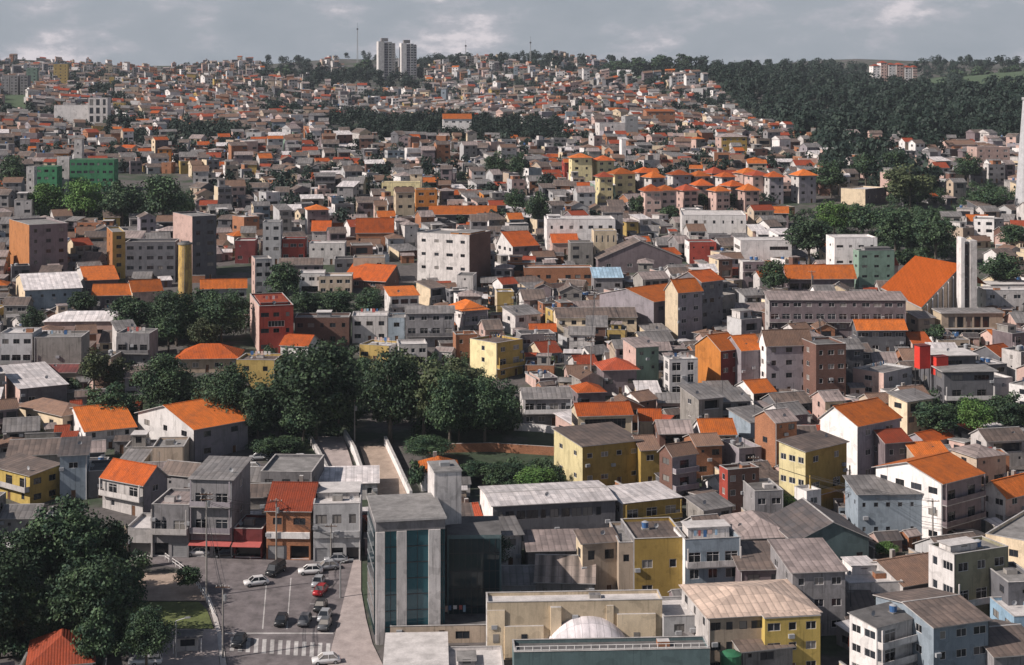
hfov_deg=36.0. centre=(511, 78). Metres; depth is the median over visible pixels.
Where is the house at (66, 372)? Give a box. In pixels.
[6,363,84,388]
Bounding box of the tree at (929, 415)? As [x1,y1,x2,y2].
[912,400,958,432]
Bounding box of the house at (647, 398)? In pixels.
[627,379,657,407]
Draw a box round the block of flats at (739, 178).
[732,167,754,183]
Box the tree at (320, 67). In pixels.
[315,62,328,73]
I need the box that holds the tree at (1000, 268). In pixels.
[977,252,1023,280]
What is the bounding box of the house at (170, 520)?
[150,488,190,557]
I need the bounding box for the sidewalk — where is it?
[328,558,382,664]
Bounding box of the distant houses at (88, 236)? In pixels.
[0,50,1023,637]
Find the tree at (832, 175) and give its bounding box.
[810,159,848,197]
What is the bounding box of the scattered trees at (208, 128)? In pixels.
[0,55,859,223]
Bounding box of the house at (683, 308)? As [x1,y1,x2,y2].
[663,277,703,338]
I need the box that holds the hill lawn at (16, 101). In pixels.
[5,95,25,108]
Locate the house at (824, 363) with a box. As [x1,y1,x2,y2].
[802,337,845,397]
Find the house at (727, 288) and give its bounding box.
[723,280,737,302]
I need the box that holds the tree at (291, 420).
[279,399,325,448]
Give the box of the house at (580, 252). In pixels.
[568,240,592,266]
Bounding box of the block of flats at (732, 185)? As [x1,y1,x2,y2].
[719,180,743,207]
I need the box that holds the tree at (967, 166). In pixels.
[951,151,983,184]
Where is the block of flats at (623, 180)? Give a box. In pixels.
[606,167,636,199]
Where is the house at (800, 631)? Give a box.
[761,611,820,664]
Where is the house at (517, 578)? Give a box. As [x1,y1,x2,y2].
[501,565,535,591]
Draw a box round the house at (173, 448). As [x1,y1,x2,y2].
[152,436,189,460]
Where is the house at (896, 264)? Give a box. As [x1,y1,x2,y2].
[894,258,898,274]
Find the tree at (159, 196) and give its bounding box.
[140,172,187,214]
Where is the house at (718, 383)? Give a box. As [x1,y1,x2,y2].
[702,380,732,387]
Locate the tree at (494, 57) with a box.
[486,53,496,63]
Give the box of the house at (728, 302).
[723,292,735,319]
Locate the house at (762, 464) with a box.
[731,460,773,472]
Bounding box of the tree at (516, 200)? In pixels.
[503,188,526,211]
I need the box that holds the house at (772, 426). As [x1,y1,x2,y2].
[752,398,798,466]
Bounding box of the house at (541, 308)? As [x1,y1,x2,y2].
[538,296,572,321]
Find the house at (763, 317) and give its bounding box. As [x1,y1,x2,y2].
[761,308,764,329]
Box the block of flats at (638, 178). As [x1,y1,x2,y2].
[632,167,657,192]
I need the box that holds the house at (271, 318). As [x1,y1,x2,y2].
[250,292,292,352]
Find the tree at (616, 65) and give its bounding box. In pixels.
[604,61,630,71]
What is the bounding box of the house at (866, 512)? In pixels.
[842,475,923,539]
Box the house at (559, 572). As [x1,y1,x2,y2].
[533,554,595,590]
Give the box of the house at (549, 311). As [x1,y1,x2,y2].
[545,300,573,322]
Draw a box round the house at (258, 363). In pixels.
[236,350,283,388]
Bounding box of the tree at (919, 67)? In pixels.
[907,61,922,71]
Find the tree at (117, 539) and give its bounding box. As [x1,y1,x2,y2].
[93,516,135,564]
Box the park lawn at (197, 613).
[132,602,213,628]
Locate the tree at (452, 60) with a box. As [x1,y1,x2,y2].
[449,59,461,66]
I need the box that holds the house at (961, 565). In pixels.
[928,536,1007,616]
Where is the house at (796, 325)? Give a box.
[781,320,811,330]
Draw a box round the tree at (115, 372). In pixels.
[102,357,132,391]
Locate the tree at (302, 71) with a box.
[295,69,311,76]
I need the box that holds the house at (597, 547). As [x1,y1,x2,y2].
[573,527,620,589]
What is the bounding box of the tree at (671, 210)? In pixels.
[658,205,679,218]
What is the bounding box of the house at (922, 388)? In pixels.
[890,382,929,394]
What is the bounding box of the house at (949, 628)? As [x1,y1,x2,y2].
[873,587,992,664]
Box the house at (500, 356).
[470,332,525,379]
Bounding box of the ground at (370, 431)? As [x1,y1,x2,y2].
[0,59,1023,664]
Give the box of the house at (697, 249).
[685,239,715,263]
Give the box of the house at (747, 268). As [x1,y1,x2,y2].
[738,256,765,287]
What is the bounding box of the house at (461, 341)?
[453,330,476,358]
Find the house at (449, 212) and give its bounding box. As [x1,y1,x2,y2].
[429,205,496,223]
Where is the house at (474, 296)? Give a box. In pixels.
[457,290,482,304]
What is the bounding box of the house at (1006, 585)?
[989,561,1023,610]
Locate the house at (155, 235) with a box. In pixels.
[145,232,170,238]
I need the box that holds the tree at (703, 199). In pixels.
[698,193,707,209]
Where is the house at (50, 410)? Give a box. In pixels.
[19,397,81,430]
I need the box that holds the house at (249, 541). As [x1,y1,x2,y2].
[231,514,265,558]
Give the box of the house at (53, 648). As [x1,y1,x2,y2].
[26,628,95,664]
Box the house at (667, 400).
[655,392,679,409]
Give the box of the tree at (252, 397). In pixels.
[237,385,278,440]
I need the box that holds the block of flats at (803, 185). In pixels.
[788,169,818,203]
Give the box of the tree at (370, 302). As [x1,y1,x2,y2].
[353,291,384,310]
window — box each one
[1,355,9,359]
[2,339,8,343]
[6,474,11,483]
[10,434,24,437]
[12,355,20,359]
[13,339,19,343]
[17,307,24,310]
[20,478,23,486]
[23,355,31,359]
[24,339,30,343]
[34,477,40,484]
[34,493,40,499]
[49,474,55,480]
[49,489,55,495]
[69,462,77,467]
[107,430,113,435]
[109,483,116,492]
[118,344,125,349]
[129,345,136,349]
[129,487,136,496]
[129,543,150,555]
[130,379,144,386]
[140,345,146,349]
[153,484,157,490]
[153,543,168,555]
[155,520,166,528]
[174,520,184,528]
[180,639,194,645]
[195,493,205,501]
[195,519,205,527]
[204,430,210,436]
[204,447,210,453]
[215,362,222,366]
[216,493,227,501]
[216,519,227,528]
[231,426,237,431]
[235,547,259,557]
[261,313,268,316]
[261,329,268,332]
[265,479,272,482]
[268,320,284,326]
[273,312,278,316]
[273,328,278,332]
[273,518,281,524]
[290,546,308,558]
[293,518,305,524]
[302,286,317,291]
[316,515,326,523]
[332,514,340,522]
[332,548,342,552]
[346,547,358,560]
[349,514,355,522]
[354,321,360,325]
[361,351,367,355]
[366,321,372,325]
[392,299,398,303]
[394,322,399,326]
[401,299,407,303]
[408,328,415,332]
[410,299,417,303]
[419,348,425,352]
[420,328,427,332]
[432,289,440,295]
[432,328,439,332]
[444,316,451,319]
[444,328,451,332]
[456,631,469,638]
[472,316,477,320]
[494,512,502,516]
[500,358,505,364]
[505,511,513,515]
[507,539,515,545]
[513,356,518,362]
[517,510,524,518]
[523,339,530,343]
[525,403,533,409]
[526,417,532,421]
[526,510,537,518]
[530,301,537,306]
[537,403,545,409]
[538,416,544,421]
[541,509,545,517]
[549,403,557,409]
[550,509,558,517]
[561,403,570,408]
[561,508,569,516]
[572,413,577,424]
[572,507,580,515]
[583,507,591,515]
[585,418,625,427]
[588,550,594,559]
[596,506,600,514]
[601,451,607,456]
[601,474,607,478]
[605,549,613,558]
[606,379,612,383]
[623,554,628,561]
[627,509,637,517]
[642,560,652,567]
[642,585,652,588]
[646,455,653,460]
[646,507,656,515]
[662,406,676,408]
[663,457,668,464]
[663,474,668,481]
[665,435,681,443]
[665,505,675,513]
[669,559,675,566]
[672,363,680,370]
[672,374,680,382]
[672,386,679,391]
[674,624,683,631]
[680,459,688,468]
[680,476,688,485]
[688,362,693,369]
[688,374,693,381]
[689,552,700,561]
[690,569,698,578]
[699,466,706,471]
[705,400,716,409]
[706,551,718,560]
[708,568,716,577]
[710,622,720,630]
[710,642,720,650]
[712,449,718,454]
[721,510,728,514]
[722,270,729,276]
[723,404,730,410]
[725,550,737,560]
[726,567,734,576]
[726,622,732,629]
[726,642,732,649]
[730,475,735,481]
[730,490,735,495]
[739,621,746,628]
[745,264,751,268]
[746,323,754,330]
[746,454,754,461]
[748,282,752,287]
[748,574,759,580]
[751,620,761,627]
[758,498,765,504]
[760,651,773,660]
[768,623,779,630]
[770,246,787,249]
[771,314,778,318]
[772,302,777,306]
[772,498,780,503]
[781,453,785,459]
[781,475,785,481]
[782,314,789,318]
[786,347,791,351]
[786,360,791,364]
[786,373,791,377]
[788,423,793,429]
[789,455,794,461]
[789,477,794,483]
[789,622,795,629]
[790,283,798,288]
[794,314,800,318]
[798,457,803,463]
[798,479,803,484]
[798,578,803,585]
[801,283,813,288]
[805,314,812,318]
[806,621,815,628]
[806,641,815,648]
[806,660,815,664]
[810,497,816,502]
[813,455,817,461]
[814,577,823,584]
[814,599,823,606]
[816,314,823,318]
[828,314,835,318]
[828,350,833,354]
[828,364,833,368]
[832,577,840,584]
[832,598,840,605]
[832,620,840,627]
[833,476,839,485]
[834,450,838,456]
[839,314,846,318]
[840,324,845,328]
[842,635,847,644]
[843,283,853,288]
[850,314,857,318]
[852,623,860,633]
[852,643,860,653]
[854,351,859,355]
[858,332,868,336]
[862,303,869,306]
[862,314,869,318]
[864,354,869,358]
[865,375,871,380]
[865,387,871,391]
[865,628,874,639]
[865,648,874,659]
[872,332,878,336]
[872,345,878,349]
[873,303,880,306]
[873,314,880,318]
[883,332,891,336]
[885,303,892,306]
[885,314,892,318]
[885,628,894,642]
[885,648,894,661]
[889,449,893,454]
[894,402,901,408]
[895,332,903,336]
[896,314,903,318]
[896,478,903,485]
[900,448,905,453]
[902,538,907,545]
[910,403,921,412]
[911,482,921,490]
[916,623,921,633]
[916,643,921,653]
[929,486,936,494]
[929,508,936,515]
[929,530,936,535]
[933,555,936,564]
[933,579,936,588]
[940,631,945,639]
[940,651,945,659]
[943,560,952,571]
[943,583,952,592]
[948,360,961,364]
[948,489,954,499]
[948,511,954,521]
[950,375,962,379]
[952,390,960,395]
[956,628,965,636]
[956,648,965,657]
[958,562,967,571]
[960,590,968,599]
[968,484,974,494]
[968,506,974,516]
[974,375,988,379]
[974,625,985,634]
[974,645,985,654]
[976,587,986,598]
[977,389,985,395]
[978,559,984,568]
[982,476,987,483]
[993,608,998,618]
[994,442,1021,451]
[994,474,1002,479]
[995,498,1002,505]
[995,514,1002,520]
[995,556,1003,565]
[997,367,1004,371]
[1009,549,1017,556]
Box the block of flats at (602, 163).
[592,155,616,180]
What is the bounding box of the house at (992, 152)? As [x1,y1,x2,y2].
[967,146,1009,165]
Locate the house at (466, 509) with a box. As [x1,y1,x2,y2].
[461,502,473,515]
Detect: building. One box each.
[1,75,9,94]
[9,217,67,272]
[10,75,19,94]
[20,75,30,94]
[26,68,38,82]
[53,64,68,83]
[54,105,87,123]
[88,97,110,124]
[125,238,179,282]
[173,211,215,278]
[367,493,446,644]
[417,228,490,286]
[486,589,661,659]
[512,636,709,664]
[544,214,614,250]
[678,579,822,664]
[680,210,745,234]
[715,133,746,154]
[757,328,811,392]
[763,291,907,338]
[869,64,879,77]
[877,61,886,80]
[887,63,895,80]
[895,63,903,79]
[904,66,910,82]
[910,65,916,79]
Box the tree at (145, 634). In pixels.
[113,603,180,664]
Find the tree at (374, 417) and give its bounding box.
[371,386,402,438]
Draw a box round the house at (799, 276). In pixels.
[782,264,856,290]
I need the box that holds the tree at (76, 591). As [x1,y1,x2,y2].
[37,548,143,633]
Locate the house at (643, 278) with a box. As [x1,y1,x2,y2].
[632,270,669,286]
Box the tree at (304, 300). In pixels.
[290,291,322,312]
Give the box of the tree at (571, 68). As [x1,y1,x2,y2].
[564,64,577,71]
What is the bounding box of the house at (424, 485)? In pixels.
[418,451,458,490]
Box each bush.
[173,565,202,585]
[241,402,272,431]
[401,434,455,455]
[407,459,426,485]
[459,460,491,477]
[483,462,517,478]
[499,389,515,418]
[513,465,559,483]
[783,492,795,507]
[874,541,899,554]
[923,324,945,338]
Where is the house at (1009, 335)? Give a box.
[992,323,1023,346]
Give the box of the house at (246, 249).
[235,238,257,262]
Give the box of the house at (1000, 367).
[976,357,1006,374]
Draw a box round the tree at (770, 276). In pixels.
[758,259,789,288]
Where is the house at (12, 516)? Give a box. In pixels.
[0,503,48,534]
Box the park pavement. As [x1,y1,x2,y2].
[157,629,219,664]
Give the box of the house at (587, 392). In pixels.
[570,382,606,402]
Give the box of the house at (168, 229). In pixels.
[158,226,172,237]
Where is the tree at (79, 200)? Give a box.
[62,176,105,215]
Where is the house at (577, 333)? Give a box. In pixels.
[568,326,595,348]
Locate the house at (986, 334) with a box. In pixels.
[979,329,991,344]
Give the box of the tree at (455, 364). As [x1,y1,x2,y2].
[434,357,485,385]
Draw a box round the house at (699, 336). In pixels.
[694,331,727,340]
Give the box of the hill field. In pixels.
[917,70,1023,83]
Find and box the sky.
[0,0,1023,65]
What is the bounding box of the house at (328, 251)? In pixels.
[309,240,346,264]
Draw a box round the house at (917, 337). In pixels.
[906,331,931,347]
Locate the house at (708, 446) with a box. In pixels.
[683,432,723,477]
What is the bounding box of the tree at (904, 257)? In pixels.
[894,248,915,264]
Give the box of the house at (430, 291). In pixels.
[415,276,446,305]
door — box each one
[71,490,75,499]
[108,439,112,447]
[119,445,123,453]
[172,543,186,556]
[268,545,286,558]
[315,548,326,560]
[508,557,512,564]
[552,418,555,425]
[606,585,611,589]
[682,494,685,504]
[912,538,916,549]
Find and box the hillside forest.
[601,54,1023,197]
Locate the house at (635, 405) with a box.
[605,392,644,431]
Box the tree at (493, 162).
[482,150,508,170]
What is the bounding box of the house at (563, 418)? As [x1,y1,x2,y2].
[553,411,571,426]
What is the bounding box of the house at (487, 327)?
[478,319,503,336]
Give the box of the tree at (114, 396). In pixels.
[85,381,141,409]
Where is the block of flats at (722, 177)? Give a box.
[713,172,736,185]
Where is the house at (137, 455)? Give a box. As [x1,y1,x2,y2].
[120,448,151,461]
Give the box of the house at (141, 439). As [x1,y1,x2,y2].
[124,430,156,461]
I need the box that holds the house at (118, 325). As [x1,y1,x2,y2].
[111,319,136,350]
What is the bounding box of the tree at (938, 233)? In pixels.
[911,211,958,258]
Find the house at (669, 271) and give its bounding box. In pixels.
[665,266,690,276]
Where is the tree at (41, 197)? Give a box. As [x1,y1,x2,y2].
[28,182,64,212]
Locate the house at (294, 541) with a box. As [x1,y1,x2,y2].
[264,475,320,559]
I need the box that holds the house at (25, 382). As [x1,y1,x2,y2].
[0,361,68,402]
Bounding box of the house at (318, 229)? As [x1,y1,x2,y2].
[311,220,331,240]
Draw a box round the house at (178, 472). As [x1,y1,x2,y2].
[162,459,201,489]
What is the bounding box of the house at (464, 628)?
[390,605,485,642]
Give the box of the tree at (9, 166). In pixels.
[0,155,25,179]
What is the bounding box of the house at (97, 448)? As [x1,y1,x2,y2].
[90,439,105,456]
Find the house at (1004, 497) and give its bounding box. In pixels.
[981,470,1023,521]
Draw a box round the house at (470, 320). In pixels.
[450,299,489,330]
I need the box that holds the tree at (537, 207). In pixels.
[523,190,551,219]
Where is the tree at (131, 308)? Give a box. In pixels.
[104,294,155,326]
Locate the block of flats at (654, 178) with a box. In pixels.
[640,171,666,186]
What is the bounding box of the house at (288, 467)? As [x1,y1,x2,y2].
[261,454,324,482]
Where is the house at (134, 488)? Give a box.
[98,458,170,516]
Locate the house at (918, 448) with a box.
[905,440,947,458]
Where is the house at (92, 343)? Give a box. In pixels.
[90,341,96,353]
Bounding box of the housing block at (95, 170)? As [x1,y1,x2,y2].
[70,158,117,191]
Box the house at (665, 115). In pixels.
[643,109,674,122]
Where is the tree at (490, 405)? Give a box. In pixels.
[463,374,517,442]
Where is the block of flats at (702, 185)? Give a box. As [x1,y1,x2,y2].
[689,179,714,209]
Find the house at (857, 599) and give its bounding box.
[845,585,875,619]
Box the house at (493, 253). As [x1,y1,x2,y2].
[491,249,495,275]
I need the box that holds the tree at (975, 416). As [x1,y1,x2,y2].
[953,397,996,430]
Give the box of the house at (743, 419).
[726,398,763,437]
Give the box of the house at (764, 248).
[734,237,791,260]
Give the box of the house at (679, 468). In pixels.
[657,438,699,504]
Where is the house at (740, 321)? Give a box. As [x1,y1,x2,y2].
[727,308,761,334]
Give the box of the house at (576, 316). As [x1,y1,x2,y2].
[553,307,637,340]
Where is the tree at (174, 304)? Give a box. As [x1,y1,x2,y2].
[144,289,204,345]
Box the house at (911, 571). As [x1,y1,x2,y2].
[869,549,928,590]
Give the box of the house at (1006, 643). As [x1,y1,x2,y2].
[984,619,1023,664]
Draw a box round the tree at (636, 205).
[628,195,643,212]
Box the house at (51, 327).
[42,325,64,330]
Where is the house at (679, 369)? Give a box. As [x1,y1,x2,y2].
[664,352,697,391]
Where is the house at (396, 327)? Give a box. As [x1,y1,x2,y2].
[388,312,405,340]
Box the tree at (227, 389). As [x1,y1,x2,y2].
[190,362,261,413]
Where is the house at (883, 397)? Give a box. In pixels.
[857,382,888,405]
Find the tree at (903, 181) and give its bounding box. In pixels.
[882,163,937,208]
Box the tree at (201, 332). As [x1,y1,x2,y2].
[186,317,220,342]
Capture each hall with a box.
[478,480,617,549]
[549,616,624,637]
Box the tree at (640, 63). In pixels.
[630,57,647,68]
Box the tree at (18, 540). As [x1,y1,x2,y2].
[0,525,60,594]
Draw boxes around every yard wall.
[20,652,27,664]
[24,432,53,438]
[192,275,204,282]
[525,373,536,386]
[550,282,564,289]
[701,475,712,486]
[745,437,754,442]
[869,539,878,554]
[869,545,874,558]
[961,432,970,438]
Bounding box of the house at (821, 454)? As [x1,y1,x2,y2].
[776,430,849,509]
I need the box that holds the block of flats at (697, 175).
[690,170,711,182]
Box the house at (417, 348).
[397,339,426,362]
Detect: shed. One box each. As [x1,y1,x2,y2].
[0,452,5,458]
[0,661,14,664]
[6,313,20,326]
[7,267,10,280]
[42,422,56,437]
[54,424,70,437]
[60,431,78,436]
[67,389,85,401]
[69,399,81,404]
[74,390,87,405]
[76,377,91,388]
[113,435,130,453]
[132,411,137,425]
[135,401,143,411]
[250,509,262,513]
[362,507,367,527]
[362,515,366,531]
[364,532,366,554]
[434,346,455,361]
[438,340,452,346]
[461,476,470,495]
[461,485,467,497]
[511,327,527,336]
[523,352,537,365]
[536,380,555,386]
[552,288,557,299]
[558,377,571,384]
[563,349,582,364]
[617,70,636,78]
[625,280,632,286]
[661,407,679,418]
[662,352,673,356]
[662,414,673,418]
[668,589,681,595]
[671,345,686,353]
[674,338,691,344]
[680,340,697,345]
[685,487,717,495]
[686,344,694,350]
[711,325,726,330]
[726,278,742,287]
[753,400,770,407]
[759,286,771,290]
[776,389,790,392]
[807,410,811,424]
[834,619,849,649]
[846,382,865,393]
[846,393,862,398]
[848,636,849,663]
[868,530,903,553]
[894,346,908,350]
[899,528,921,550]
[947,436,970,447]
[952,528,985,535]
[956,423,979,436]
[960,333,979,345]
[981,423,1002,427]
[984,517,1003,532]
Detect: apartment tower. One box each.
[377,38,394,80]
[399,40,416,79]
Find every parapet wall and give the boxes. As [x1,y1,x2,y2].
[514,423,557,433]
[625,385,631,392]
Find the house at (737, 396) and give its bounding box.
[713,379,752,417]
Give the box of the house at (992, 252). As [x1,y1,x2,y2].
[983,248,1018,264]
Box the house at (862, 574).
[840,555,902,600]
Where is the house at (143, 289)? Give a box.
[128,279,163,305]
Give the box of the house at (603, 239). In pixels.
[591,228,616,254]
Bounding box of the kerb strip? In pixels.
[203,587,226,664]
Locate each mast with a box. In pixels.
[357,23,357,62]
[1015,97,1023,205]
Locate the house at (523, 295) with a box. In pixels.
[516,288,545,309]
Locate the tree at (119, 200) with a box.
[97,180,147,226]
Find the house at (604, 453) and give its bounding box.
[552,422,643,485]
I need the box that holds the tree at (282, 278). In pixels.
[263,261,302,293]
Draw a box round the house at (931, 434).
[908,429,954,443]
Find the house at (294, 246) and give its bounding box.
[282,236,306,257]
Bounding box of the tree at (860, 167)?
[849,153,881,185]
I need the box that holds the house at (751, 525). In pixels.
[719,510,784,540]
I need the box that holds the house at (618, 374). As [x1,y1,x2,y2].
[593,357,640,395]
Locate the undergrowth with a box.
[0,179,1022,658]
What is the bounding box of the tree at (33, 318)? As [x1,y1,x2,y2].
[17,305,47,326]
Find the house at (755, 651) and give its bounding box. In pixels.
[732,639,795,664]
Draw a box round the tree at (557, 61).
[550,55,565,67]
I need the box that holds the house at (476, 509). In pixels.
[461,492,482,515]
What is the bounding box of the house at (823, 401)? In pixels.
[810,389,845,423]
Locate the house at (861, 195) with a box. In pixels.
[841,186,886,205]
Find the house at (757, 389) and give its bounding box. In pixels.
[733,378,776,404]
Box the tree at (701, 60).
[689,55,708,67]
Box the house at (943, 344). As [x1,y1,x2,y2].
[925,342,957,347]
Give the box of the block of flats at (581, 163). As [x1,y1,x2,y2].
[568,153,592,181]
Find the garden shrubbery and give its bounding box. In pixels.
[221,248,1014,602]
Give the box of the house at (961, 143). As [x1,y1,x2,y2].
[942,140,975,152]
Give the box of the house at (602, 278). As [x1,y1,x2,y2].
[590,267,623,292]
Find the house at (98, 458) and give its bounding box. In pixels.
[90,456,108,459]
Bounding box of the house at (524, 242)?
[496,230,539,259]
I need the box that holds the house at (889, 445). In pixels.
[873,428,912,474]
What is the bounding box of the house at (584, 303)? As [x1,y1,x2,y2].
[571,300,599,306]
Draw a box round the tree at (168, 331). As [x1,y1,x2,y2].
[155,316,186,351]
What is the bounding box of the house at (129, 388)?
[123,365,150,394]
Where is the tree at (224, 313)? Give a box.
[193,288,251,343]
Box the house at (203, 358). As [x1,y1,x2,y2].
[176,343,244,372]
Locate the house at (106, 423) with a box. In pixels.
[71,402,137,448]
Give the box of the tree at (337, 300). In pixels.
[319,289,353,312]
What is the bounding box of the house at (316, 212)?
[304,204,329,234]
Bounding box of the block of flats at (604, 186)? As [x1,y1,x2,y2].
[593,172,614,204]
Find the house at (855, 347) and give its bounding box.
[837,331,865,383]
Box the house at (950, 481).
[871,451,985,539]
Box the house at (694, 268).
[682,267,705,273]
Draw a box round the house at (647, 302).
[598,283,667,330]
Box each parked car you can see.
[189,546,209,556]
[212,547,236,557]
[231,632,246,646]
[243,574,269,586]
[249,453,267,460]
[250,462,260,466]
[263,452,280,460]
[274,612,288,625]
[297,612,311,625]
[298,563,322,575]
[311,574,325,586]
[311,651,340,664]
[312,582,328,595]
[313,598,327,611]
[317,607,331,621]
[317,616,331,630]
[318,559,339,569]
[324,552,347,562]
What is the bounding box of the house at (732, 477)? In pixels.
[719,462,758,512]
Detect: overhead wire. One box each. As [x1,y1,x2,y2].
[204,493,225,588]
[205,492,275,511]
[276,500,329,533]
[395,290,591,315]
[548,335,590,346]
[590,294,594,339]
[754,456,931,508]
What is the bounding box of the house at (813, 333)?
[802,328,823,336]
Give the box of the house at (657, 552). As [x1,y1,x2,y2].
[620,517,685,595]
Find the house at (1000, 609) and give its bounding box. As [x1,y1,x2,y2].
[990,596,1023,626]
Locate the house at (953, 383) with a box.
[930,364,998,410]
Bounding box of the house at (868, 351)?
[862,343,872,364]
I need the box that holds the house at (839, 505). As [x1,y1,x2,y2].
[833,490,844,513]
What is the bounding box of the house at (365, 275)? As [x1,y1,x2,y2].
[347,263,401,289]
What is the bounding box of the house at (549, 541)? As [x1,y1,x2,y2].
[523,528,578,564]
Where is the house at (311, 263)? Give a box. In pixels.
[278,257,323,278]
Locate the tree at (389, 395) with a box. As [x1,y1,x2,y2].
[353,346,421,443]
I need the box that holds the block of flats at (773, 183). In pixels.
[764,171,784,203]
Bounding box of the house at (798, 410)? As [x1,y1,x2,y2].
[763,401,809,424]
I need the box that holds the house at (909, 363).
[895,360,918,380]
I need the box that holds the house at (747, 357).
[728,333,759,384]
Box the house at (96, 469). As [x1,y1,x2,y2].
[88,459,111,497]
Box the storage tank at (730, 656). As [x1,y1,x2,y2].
[720,649,740,664]
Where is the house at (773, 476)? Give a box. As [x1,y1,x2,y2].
[759,466,778,485]
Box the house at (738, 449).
[721,436,761,464]
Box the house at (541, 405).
[518,386,572,425]
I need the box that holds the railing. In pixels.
[165,553,213,614]
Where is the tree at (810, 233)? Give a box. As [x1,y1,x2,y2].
[780,218,837,263]
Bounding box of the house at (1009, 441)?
[969,426,1023,466]
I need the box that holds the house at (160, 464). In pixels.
[141,452,166,469]
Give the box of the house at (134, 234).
[124,230,146,241]
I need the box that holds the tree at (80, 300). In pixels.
[65,290,100,310]
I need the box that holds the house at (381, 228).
[355,218,394,248]
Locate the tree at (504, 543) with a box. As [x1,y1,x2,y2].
[501,532,514,561]
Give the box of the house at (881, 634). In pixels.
[847,601,917,664]
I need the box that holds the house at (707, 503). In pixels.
[683,491,734,517]
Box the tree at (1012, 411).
[986,390,1023,425]
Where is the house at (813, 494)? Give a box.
[794,484,820,505]
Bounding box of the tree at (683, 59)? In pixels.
[674,53,696,67]
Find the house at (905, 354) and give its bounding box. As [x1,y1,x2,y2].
[895,348,913,360]
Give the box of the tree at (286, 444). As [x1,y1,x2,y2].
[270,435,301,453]
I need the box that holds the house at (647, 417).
[636,408,661,434]
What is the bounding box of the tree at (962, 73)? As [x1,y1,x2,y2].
[947,69,969,75]
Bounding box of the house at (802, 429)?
[797,425,816,434]
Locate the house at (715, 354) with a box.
[693,330,735,385]
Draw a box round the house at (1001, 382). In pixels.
[994,372,1012,397]
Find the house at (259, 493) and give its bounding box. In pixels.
[250,483,271,513]
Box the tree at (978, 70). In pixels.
[970,65,993,75]
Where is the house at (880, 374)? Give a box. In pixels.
[853,360,912,392]
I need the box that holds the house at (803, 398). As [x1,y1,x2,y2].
[760,382,811,412]
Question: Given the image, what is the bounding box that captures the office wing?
[447,516,500,613]
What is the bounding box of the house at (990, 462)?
[949,443,1008,486]
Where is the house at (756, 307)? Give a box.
[735,302,764,316]
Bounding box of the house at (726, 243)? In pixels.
[714,237,733,250]
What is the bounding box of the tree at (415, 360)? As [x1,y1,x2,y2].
[368,346,420,378]
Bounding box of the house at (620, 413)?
[570,397,633,432]
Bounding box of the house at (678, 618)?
[662,596,695,635]
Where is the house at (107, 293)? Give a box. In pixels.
[91,283,131,309]
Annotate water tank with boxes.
[914,344,930,393]
[930,354,948,374]
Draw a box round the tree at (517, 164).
[505,153,529,174]
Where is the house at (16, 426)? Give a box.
[2,416,40,437]
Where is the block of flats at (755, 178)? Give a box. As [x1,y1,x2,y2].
[741,170,765,200]
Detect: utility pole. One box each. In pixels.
[200,491,212,594]
[215,584,229,657]
[270,498,281,559]
[325,523,336,556]
[354,399,356,442]
[544,335,552,364]
[587,337,595,370]
[927,498,938,535]
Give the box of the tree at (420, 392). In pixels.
[395,356,452,434]
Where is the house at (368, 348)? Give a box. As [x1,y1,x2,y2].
[360,337,396,360]
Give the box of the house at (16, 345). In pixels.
[0,327,41,364]
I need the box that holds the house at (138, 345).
[116,327,157,365]
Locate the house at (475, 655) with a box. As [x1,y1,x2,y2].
[448,645,503,664]
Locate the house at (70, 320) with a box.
[42,310,117,343]
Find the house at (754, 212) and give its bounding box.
[746,204,774,223]
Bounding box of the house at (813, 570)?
[767,537,848,635]
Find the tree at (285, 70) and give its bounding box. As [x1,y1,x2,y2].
[274,65,293,76]
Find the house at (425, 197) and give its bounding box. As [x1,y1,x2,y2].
[415,188,436,211]
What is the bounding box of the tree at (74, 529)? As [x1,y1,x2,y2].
[9,493,114,586]
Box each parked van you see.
[128,651,162,664]
[265,558,285,576]
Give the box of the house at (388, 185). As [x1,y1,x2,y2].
[382,181,420,195]
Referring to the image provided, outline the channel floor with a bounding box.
[360,446,405,494]
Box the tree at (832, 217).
[811,199,853,233]
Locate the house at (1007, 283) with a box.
[983,280,1023,285]
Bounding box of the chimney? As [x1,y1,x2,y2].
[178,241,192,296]
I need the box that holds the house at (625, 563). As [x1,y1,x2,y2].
[609,522,632,589]
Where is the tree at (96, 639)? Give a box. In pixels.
[70,606,118,664]
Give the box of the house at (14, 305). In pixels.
[2,297,34,324]
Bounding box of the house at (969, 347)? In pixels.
[958,344,980,350]
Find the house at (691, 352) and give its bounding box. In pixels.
[677,350,694,355]
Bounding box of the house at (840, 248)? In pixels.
[826,234,877,263]
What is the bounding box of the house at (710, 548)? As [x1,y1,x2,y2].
[674,519,741,583]
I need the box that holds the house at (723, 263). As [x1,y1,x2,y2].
[708,254,732,280]
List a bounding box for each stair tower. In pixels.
[26,166,36,193]
[57,156,71,191]
[74,139,83,157]
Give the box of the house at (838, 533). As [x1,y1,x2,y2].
[768,497,872,559]
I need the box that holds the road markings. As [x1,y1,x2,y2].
[225,578,332,655]
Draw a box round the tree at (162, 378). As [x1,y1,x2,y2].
[128,352,201,401]
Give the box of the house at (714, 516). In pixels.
[680,513,719,521]
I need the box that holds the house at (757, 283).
[752,270,781,288]
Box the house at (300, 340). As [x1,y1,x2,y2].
[279,333,319,356]
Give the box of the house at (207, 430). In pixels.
[135,397,251,461]
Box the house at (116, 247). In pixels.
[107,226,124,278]
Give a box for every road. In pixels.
[134,553,352,664]
[312,436,351,465]
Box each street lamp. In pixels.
[175,617,190,657]
[339,559,353,597]
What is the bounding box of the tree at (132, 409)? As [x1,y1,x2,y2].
[112,397,138,416]
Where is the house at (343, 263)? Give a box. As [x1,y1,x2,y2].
[335,256,352,271]
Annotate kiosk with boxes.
[172,629,203,653]

